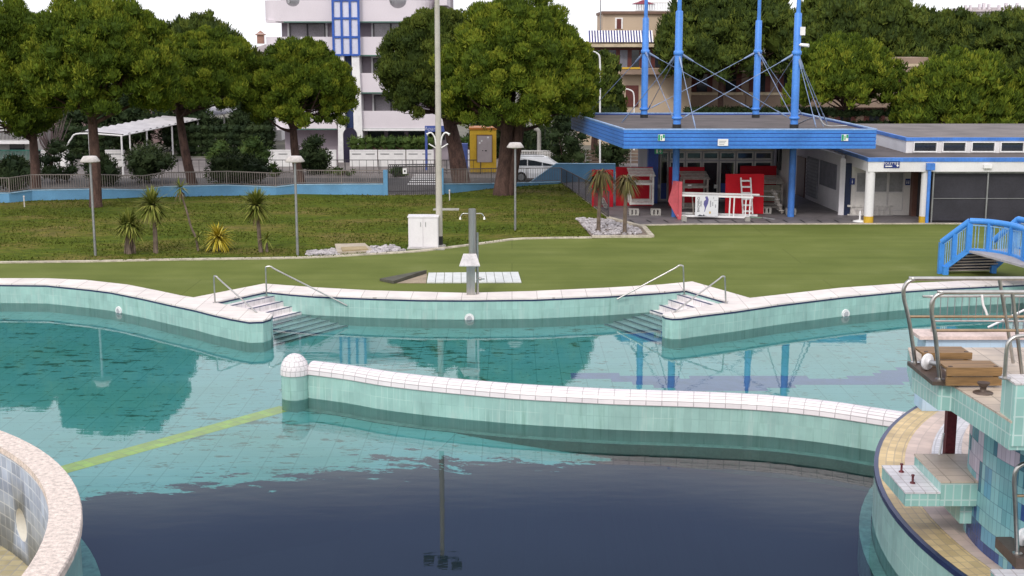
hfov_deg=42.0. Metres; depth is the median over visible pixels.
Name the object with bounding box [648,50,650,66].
window
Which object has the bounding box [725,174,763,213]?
red board
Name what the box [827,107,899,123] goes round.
hedge
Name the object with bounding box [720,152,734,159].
window
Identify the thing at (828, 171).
shuttered window
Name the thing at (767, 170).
red board
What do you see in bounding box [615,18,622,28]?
window
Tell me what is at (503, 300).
pool edge line
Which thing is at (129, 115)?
leafy tree
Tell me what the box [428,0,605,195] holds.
pine tree
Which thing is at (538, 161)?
parked car
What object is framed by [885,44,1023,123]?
pine tree
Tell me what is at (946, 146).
window
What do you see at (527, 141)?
leafy tree
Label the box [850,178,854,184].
door sign
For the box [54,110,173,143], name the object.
house
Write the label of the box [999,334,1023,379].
grab rail
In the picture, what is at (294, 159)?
lamp post
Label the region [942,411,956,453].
steel post
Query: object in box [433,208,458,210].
manhole slab
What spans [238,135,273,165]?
bush
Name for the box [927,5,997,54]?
pine tree
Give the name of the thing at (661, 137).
sign
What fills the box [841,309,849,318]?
pool light
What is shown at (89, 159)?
lamp post
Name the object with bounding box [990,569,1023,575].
starting block
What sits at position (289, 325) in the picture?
pool steps
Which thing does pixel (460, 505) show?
pool floor
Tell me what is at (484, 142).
door
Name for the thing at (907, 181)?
door sign
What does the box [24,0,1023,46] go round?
sky
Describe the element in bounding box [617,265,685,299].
pool handrail
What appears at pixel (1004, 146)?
window
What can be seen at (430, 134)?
ground floor window
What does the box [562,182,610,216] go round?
terrace kerb
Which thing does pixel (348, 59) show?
stair window
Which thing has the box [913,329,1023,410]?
tiled block
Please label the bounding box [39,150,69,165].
boundary wall
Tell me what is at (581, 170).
ramp wall
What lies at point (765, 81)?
window
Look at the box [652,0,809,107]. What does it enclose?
pine tree
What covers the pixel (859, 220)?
parasol base
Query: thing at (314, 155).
bush
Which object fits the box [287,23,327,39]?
window
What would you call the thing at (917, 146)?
window
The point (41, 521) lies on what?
whirlpool tub
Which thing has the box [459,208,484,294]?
outdoor shower
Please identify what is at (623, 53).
window
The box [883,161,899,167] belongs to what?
sign
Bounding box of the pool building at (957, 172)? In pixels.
[638,124,1023,222]
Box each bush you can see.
[0,153,42,191]
[39,136,79,181]
[79,151,122,185]
[122,139,177,183]
[203,139,231,163]
[203,149,271,184]
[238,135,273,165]
[268,161,282,176]
[299,133,332,174]
[322,166,355,175]
[387,167,408,176]
[543,111,589,162]
[590,104,631,168]
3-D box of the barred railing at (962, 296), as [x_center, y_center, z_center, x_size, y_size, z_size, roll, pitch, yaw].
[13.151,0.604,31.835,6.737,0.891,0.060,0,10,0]
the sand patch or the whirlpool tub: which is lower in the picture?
the whirlpool tub
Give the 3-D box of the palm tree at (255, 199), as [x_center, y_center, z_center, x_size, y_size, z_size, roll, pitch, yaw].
[-11.137,-2.993,57.733,1.996,2.942,2.043,0,10,0]
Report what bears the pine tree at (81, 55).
on the lawn at (30, 251)
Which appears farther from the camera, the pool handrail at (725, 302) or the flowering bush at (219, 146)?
the flowering bush at (219, 146)
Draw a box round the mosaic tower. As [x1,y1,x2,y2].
[963,424,1023,568]
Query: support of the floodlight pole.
on the cabinet slab at (428, 248)
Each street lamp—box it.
[593,51,600,162]
[626,88,634,149]
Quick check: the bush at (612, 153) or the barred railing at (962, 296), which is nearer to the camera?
the barred railing at (962, 296)
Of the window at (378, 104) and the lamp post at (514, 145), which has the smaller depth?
the lamp post at (514, 145)
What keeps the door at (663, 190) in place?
in the pool building at (957, 172)
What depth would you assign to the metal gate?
79.83 m
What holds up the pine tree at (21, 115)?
on the pavement
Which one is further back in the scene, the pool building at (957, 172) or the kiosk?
the kiosk
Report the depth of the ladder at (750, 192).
70.62 m
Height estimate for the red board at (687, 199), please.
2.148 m
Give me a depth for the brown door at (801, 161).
79.13 m
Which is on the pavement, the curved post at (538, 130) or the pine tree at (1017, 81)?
the curved post at (538, 130)
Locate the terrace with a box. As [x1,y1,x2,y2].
[565,174,962,223]
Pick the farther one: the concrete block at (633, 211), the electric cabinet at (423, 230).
the concrete block at (633, 211)
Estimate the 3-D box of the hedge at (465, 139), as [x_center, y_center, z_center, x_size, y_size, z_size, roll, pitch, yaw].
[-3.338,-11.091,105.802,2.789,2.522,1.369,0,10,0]
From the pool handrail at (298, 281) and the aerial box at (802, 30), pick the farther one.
the aerial box at (802, 30)
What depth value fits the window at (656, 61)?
124.18 m
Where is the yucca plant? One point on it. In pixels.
(220, 241)
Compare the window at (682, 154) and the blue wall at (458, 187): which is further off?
the blue wall at (458, 187)
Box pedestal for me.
[973,381,992,395]
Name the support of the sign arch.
on the pavement
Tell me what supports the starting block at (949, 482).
on the diving island
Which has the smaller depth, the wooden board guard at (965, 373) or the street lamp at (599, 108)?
the wooden board guard at (965, 373)
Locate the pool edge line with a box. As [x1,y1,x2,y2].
[0,285,1023,323]
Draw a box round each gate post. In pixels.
[383,170,387,194]
[442,168,443,194]
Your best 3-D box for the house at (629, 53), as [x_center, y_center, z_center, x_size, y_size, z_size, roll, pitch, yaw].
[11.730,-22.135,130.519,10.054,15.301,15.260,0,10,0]
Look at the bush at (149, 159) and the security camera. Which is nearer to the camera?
the security camera
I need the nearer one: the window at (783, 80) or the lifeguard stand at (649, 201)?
the lifeguard stand at (649, 201)
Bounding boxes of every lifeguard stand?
[627,168,655,204]
[679,171,709,208]
[763,175,784,207]
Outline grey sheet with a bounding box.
[764,185,780,200]
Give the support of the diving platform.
on the mosaic tower
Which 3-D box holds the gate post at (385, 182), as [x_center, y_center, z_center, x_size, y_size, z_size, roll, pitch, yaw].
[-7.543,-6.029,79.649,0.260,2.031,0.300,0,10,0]
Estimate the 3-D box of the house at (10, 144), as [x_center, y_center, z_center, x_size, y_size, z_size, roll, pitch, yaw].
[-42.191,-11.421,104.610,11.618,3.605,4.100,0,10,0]
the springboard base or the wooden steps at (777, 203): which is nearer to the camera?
the springboard base
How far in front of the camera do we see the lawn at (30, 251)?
67.25 m
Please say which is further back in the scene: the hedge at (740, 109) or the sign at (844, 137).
the hedge at (740, 109)
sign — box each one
[655,149,662,153]
[658,134,664,140]
[718,139,727,145]
[841,134,847,140]
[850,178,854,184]
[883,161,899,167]
[905,179,909,184]
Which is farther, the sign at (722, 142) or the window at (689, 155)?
the window at (689, 155)
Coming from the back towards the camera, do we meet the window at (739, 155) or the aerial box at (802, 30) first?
the window at (739, 155)
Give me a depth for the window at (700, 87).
132.45 m
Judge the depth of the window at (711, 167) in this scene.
76.10 m
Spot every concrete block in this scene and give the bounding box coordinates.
[628,208,638,214]
[650,208,660,214]
[763,207,771,213]
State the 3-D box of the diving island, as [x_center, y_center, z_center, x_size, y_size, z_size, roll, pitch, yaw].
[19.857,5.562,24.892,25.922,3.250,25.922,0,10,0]
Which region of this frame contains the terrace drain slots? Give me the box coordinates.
[630,220,852,221]
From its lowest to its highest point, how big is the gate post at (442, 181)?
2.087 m
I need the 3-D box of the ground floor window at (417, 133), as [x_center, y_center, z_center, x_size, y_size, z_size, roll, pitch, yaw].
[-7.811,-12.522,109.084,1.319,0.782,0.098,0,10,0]
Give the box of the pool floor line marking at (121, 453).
[61,406,286,472]
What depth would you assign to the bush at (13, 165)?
85.27 m
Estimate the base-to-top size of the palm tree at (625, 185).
2.803 m
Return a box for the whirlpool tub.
[0,430,100,575]
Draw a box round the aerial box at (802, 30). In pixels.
[800,27,805,34]
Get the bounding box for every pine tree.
[0,0,67,189]
[15,0,188,207]
[162,8,250,43]
[169,24,258,184]
[241,35,360,183]
[251,45,264,56]
[373,6,484,182]
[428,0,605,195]
[580,48,629,160]
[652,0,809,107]
[765,0,947,56]
[780,29,909,121]
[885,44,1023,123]
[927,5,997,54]
[958,4,1023,84]
[1004,67,1023,123]
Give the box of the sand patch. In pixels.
[398,274,426,282]
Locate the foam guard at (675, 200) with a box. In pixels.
[668,181,681,219]
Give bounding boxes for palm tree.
[111,206,146,253]
[132,184,173,253]
[170,177,204,250]
[234,186,273,252]
[262,232,273,251]
[580,169,615,230]
[612,174,641,232]
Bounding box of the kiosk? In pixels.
[469,126,496,173]
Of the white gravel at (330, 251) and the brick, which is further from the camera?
the brick
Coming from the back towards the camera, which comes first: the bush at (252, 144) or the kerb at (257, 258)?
the bush at (252, 144)
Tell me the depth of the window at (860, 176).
70.39 m
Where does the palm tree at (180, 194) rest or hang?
on the lawn at (30, 251)
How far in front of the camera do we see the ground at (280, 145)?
126.47 m
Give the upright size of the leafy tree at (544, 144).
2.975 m
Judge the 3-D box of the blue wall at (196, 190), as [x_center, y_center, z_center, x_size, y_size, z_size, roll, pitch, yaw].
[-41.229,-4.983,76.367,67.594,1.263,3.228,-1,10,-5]
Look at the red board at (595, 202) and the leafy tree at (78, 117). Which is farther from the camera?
the leafy tree at (78, 117)
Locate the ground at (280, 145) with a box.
[76,50,765,157]
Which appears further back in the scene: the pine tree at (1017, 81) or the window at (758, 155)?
the pine tree at (1017, 81)
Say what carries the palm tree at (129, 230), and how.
on the lawn at (30, 251)
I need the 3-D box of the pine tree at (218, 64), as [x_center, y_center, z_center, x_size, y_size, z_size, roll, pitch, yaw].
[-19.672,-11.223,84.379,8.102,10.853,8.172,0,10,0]
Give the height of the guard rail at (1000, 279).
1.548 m
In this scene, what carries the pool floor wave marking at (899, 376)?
on the pool floor at (76, 387)
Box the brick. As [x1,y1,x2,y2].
[681,216,686,220]
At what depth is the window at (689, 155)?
75.89 m
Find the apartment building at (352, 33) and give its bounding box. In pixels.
[265,0,453,161]
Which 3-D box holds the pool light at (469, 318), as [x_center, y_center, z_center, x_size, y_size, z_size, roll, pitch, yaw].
[-1.517,1.089,47.453,0.350,0.350,0.065,0,10,2]
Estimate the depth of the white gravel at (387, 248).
58.40 m
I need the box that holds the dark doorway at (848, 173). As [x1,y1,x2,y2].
[844,163,851,214]
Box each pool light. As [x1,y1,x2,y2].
[115,306,121,315]
[465,314,473,322]
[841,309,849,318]
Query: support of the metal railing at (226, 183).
on the blue wall at (196, 190)
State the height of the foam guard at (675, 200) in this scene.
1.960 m
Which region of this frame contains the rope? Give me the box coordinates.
[981,295,987,314]
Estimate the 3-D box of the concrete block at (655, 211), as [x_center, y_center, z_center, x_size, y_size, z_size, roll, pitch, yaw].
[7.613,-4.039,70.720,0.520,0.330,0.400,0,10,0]
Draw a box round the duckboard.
[427,272,520,282]
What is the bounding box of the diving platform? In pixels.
[907,347,1023,449]
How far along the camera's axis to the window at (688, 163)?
75.98 m
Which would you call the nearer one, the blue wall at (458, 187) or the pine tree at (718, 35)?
the blue wall at (458, 187)
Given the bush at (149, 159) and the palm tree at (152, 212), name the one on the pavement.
the bush at (149, 159)
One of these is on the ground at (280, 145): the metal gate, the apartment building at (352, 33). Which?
the apartment building at (352, 33)
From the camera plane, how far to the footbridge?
51.90 m
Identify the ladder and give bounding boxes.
[740,178,752,213]
[847,205,893,214]
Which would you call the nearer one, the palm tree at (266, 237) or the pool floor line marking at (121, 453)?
the pool floor line marking at (121, 453)
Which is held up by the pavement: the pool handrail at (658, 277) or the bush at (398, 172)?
the bush at (398, 172)
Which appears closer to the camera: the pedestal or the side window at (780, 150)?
the pedestal
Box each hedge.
[53,124,114,158]
[173,123,276,155]
[212,116,228,125]
[346,134,434,160]
[460,134,469,163]
[682,105,836,117]
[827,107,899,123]
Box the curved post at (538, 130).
[534,128,540,153]
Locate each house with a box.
[0,120,49,161]
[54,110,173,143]
[251,30,284,140]
[577,0,691,144]
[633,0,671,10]
[691,57,928,121]
[951,3,1023,16]
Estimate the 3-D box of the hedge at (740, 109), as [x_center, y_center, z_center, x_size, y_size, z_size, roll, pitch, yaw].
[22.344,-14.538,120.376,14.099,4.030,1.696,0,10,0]
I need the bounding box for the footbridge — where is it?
[937,216,1023,274]
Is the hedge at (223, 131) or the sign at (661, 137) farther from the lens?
the hedge at (223, 131)
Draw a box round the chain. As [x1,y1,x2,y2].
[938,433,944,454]
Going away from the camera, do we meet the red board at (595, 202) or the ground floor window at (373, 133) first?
the red board at (595, 202)
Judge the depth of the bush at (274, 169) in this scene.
95.86 m
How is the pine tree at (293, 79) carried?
on the pavement
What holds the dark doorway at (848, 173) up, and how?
in the pool building at (957, 172)
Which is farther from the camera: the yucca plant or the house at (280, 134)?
the house at (280, 134)
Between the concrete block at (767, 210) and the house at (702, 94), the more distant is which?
the house at (702, 94)
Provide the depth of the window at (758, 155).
75.89 m
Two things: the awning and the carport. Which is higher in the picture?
the awning
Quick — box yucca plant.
[202,223,235,252]
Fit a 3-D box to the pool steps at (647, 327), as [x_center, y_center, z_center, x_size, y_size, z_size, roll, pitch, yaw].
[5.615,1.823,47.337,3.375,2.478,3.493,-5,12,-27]
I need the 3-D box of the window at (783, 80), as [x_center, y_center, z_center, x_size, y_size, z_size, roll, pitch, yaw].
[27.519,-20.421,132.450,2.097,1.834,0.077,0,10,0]
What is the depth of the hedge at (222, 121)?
139.77 m
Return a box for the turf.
[0,224,1023,297]
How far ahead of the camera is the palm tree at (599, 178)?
63.70 m
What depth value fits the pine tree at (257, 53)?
125.56 m
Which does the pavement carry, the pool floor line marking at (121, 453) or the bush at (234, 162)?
the bush at (234, 162)
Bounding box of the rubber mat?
[380,270,426,283]
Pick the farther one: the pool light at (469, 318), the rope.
the pool light at (469, 318)
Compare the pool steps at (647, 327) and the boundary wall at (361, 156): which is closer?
the pool steps at (647, 327)
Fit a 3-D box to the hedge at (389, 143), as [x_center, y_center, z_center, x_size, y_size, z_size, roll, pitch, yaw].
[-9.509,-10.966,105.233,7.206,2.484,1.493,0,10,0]
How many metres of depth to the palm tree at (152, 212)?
57.18 m
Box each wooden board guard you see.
[915,346,971,366]
[940,361,1002,385]
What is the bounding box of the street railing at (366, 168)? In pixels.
[120,160,480,173]
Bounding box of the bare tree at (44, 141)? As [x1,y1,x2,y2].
[38,114,71,151]
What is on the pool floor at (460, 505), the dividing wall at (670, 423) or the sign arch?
the dividing wall at (670, 423)
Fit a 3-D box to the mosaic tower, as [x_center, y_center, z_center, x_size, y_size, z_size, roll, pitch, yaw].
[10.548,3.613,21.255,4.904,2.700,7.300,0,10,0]
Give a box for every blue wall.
[0,183,382,202]
[444,181,560,193]
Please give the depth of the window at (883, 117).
133.03 m
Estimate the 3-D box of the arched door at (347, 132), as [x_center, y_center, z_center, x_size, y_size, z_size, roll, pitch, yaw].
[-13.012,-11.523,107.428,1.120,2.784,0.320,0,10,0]
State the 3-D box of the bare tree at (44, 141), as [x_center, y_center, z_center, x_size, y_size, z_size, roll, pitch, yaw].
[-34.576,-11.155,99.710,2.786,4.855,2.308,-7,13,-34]
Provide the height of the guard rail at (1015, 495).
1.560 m
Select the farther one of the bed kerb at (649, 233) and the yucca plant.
the bed kerb at (649, 233)
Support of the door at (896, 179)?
in the pool building at (957, 172)
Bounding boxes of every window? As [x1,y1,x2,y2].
[9,144,24,149]
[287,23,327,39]
[345,56,353,127]
[368,131,383,138]
[371,23,399,36]
[371,56,380,72]
[372,94,396,110]
[388,131,403,136]
[408,131,424,138]
[429,132,444,139]
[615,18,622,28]
[620,50,627,66]
[632,50,638,66]
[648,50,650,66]
[655,52,660,66]
[669,161,684,166]
[670,152,684,159]
[686,152,701,159]
[686,161,701,166]
[691,73,712,91]
[702,161,718,192]
[703,152,718,159]
[719,161,734,199]
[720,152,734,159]
[723,73,741,91]
[736,152,753,159]
[736,161,752,173]
[749,73,770,91]
[754,152,771,159]
[754,161,771,165]
[775,149,777,165]
[778,73,788,91]
[779,149,781,170]
[819,160,836,189]
[835,108,855,121]
[854,172,865,210]
[864,108,884,121]
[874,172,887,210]
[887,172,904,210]
[913,142,937,151]
[941,142,966,151]
[970,142,995,151]
[999,142,1023,151]
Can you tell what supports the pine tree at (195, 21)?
on the ground at (280, 145)
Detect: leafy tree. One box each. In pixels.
[53,109,108,146]
[97,91,158,152]
[154,106,220,150]
[226,101,276,146]
[467,122,536,157]
[525,125,556,153]
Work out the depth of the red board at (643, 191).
74.57 m
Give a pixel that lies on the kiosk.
(482, 146)
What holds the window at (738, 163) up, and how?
in the pool building at (957, 172)
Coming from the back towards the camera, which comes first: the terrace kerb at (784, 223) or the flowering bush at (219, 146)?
the flowering bush at (219, 146)
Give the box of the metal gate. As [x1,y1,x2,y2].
[388,164,435,194]
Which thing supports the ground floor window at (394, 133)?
in the apartment building at (352, 33)
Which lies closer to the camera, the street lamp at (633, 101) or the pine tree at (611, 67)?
the pine tree at (611, 67)
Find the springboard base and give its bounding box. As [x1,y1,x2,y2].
[995,537,1023,568]
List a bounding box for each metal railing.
[0,170,382,192]
[444,167,561,182]
[561,168,608,216]
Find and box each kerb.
[0,236,591,262]
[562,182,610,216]
[592,217,653,237]
[641,223,1023,225]
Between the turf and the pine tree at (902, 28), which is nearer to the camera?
the turf
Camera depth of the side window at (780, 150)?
75.26 m
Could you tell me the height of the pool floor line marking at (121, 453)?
0.001 m
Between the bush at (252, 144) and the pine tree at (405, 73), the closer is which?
the pine tree at (405, 73)
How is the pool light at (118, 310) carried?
attached to the pool wall at (258, 337)
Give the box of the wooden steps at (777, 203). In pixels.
[770,189,783,213]
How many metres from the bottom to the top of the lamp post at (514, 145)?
4.270 m
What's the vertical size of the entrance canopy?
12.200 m
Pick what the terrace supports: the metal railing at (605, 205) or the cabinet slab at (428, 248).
the metal railing at (605, 205)
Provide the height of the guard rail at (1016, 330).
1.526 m
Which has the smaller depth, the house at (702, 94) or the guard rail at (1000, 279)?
the guard rail at (1000, 279)
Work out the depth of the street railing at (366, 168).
98.02 m
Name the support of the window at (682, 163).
in the pool building at (957, 172)
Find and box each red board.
[592,170,612,206]
[616,167,652,205]
[668,167,704,205]
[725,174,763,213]
[740,166,776,201]
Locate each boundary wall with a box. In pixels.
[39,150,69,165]
[105,150,124,165]
[267,150,336,165]
[350,150,377,165]
[378,150,405,165]
[406,150,433,165]
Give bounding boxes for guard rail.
[901,276,1023,363]
[929,290,1023,380]
[1012,461,1023,555]
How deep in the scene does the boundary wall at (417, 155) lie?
103.88 m
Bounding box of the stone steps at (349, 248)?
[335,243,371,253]
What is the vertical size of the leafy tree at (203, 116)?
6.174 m
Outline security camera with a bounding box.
[799,43,808,46]
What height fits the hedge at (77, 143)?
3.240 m
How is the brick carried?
on the terrace
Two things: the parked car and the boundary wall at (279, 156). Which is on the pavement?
the boundary wall at (279, 156)
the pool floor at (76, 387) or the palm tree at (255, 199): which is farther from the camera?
the palm tree at (255, 199)
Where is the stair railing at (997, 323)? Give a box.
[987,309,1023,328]
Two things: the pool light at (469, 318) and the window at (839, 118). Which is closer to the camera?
the pool light at (469, 318)
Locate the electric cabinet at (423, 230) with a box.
[407,214,438,247]
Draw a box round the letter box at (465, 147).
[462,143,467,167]
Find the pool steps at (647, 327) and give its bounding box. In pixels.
[604,294,717,344]
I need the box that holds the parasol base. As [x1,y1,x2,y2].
[853,211,862,222]
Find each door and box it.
[343,128,356,161]
[476,135,491,161]
[626,85,638,106]
[659,152,668,199]
[796,156,805,197]
[909,172,918,215]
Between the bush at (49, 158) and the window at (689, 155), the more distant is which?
the bush at (49, 158)
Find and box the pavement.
[40,158,637,194]
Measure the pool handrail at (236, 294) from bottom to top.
1.010 m
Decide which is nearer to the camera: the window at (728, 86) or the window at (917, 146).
the window at (917, 146)
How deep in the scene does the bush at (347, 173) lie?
96.51 m
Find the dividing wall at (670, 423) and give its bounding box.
[280,353,904,491]
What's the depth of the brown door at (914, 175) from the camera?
70.12 m
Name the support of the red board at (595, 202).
on the terrace
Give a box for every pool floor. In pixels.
[0,311,1023,575]
[148,434,990,575]
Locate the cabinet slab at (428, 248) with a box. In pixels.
[407,245,445,249]
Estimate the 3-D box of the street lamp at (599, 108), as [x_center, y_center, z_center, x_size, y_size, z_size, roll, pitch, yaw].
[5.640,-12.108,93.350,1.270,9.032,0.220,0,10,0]
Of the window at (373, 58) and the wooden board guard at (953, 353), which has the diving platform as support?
the wooden board guard at (953, 353)
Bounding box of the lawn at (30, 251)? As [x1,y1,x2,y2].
[0,183,606,260]
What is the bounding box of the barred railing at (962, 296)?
[922,295,1023,331]
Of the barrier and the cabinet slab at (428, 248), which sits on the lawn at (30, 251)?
the cabinet slab at (428, 248)
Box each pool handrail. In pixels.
[213,275,257,312]
[265,266,346,305]
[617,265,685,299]
[673,276,727,312]
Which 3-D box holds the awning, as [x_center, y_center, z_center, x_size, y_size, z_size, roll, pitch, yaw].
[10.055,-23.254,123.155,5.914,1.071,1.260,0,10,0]
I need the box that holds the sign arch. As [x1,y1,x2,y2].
[425,126,444,169]
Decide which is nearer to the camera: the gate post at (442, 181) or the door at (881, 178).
the door at (881, 178)
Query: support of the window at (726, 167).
in the pool building at (957, 172)
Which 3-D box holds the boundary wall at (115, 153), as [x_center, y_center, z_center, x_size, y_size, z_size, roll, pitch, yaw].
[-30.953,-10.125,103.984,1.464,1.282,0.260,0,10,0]
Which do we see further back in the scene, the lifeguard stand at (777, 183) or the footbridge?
the lifeguard stand at (777, 183)
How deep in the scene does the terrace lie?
70.14 m
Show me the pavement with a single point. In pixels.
(200, 164)
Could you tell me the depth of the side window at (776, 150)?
76.77 m
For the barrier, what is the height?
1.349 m
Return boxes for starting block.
[882,454,977,523]
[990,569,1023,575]
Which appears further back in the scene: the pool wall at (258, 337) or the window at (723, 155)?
the window at (723, 155)
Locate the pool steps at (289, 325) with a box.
[226,296,347,346]
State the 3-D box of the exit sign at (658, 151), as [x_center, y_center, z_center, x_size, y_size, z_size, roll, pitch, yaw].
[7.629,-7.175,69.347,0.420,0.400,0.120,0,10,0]
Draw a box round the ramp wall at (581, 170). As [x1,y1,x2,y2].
[530,163,614,182]
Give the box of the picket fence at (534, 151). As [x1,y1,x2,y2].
[521,150,562,157]
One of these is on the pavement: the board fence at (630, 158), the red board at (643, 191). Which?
the board fence at (630, 158)
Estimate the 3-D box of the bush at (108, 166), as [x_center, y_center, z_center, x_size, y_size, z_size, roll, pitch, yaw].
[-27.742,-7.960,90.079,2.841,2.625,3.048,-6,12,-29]
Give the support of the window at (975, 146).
in the pool building at (957, 172)
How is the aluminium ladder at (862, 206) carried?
on the terrace
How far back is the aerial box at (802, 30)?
68.09 m
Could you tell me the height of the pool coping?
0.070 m
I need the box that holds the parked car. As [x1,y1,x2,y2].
[517,154,557,180]
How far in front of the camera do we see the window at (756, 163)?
75.98 m
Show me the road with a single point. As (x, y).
(396, 184)
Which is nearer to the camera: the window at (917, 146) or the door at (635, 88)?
the window at (917, 146)
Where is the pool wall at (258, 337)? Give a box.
[0,285,1023,351]
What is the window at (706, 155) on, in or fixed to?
in the pool building at (957, 172)
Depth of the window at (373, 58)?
108.00 m
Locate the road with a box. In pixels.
[0,178,533,193]
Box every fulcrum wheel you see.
[921,353,944,369]
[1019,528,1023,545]
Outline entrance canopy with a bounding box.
[571,0,876,216]
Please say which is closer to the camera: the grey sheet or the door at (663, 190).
the grey sheet
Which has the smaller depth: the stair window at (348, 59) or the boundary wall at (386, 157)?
the boundary wall at (386, 157)
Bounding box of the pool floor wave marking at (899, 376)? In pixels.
[570,367,908,390]
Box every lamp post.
[80,156,99,255]
[285,156,304,255]
[507,142,523,230]
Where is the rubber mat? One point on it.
(397, 278)
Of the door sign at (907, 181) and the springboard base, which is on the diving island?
the springboard base
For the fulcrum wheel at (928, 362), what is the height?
0.289 m
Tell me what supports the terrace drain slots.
on the terrace
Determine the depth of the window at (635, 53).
124.09 m
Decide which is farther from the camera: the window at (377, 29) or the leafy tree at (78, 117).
the leafy tree at (78, 117)
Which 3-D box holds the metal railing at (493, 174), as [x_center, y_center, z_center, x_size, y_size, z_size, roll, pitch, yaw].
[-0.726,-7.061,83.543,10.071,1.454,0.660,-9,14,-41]
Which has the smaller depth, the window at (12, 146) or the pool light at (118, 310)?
the pool light at (118, 310)
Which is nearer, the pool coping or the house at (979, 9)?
the pool coping
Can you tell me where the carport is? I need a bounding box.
[66,106,235,174]
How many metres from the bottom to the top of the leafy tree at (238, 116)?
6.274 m
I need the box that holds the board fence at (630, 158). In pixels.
[572,149,637,166]
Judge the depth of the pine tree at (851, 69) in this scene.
109.49 m
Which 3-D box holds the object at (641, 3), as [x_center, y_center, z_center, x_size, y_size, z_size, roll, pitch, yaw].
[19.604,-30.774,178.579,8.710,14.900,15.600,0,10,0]
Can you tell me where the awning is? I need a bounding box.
[589,30,652,41]
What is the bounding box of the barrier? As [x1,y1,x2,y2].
[682,192,774,218]
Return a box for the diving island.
[857,406,1002,575]
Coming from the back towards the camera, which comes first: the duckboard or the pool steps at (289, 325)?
the duckboard
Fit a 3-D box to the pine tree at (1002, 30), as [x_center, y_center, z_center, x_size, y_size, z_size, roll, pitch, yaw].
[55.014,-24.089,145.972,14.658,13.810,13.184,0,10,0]
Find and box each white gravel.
[305,247,339,255]
[366,244,405,252]
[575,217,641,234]
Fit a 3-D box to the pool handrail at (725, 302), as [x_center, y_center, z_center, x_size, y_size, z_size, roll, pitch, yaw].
[6.471,0.197,45.717,2.686,1.017,0.149,-8,13,-37]
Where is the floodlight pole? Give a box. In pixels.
[426,0,449,245]
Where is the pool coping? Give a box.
[0,278,1023,321]
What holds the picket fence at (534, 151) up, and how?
on the pavement
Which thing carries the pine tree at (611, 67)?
on the pavement
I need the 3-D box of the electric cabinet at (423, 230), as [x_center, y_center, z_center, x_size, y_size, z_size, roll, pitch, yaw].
[-3.932,-2.529,59.391,1.376,1.420,0.845,0,10,0]
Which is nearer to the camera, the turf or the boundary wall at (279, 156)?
the turf

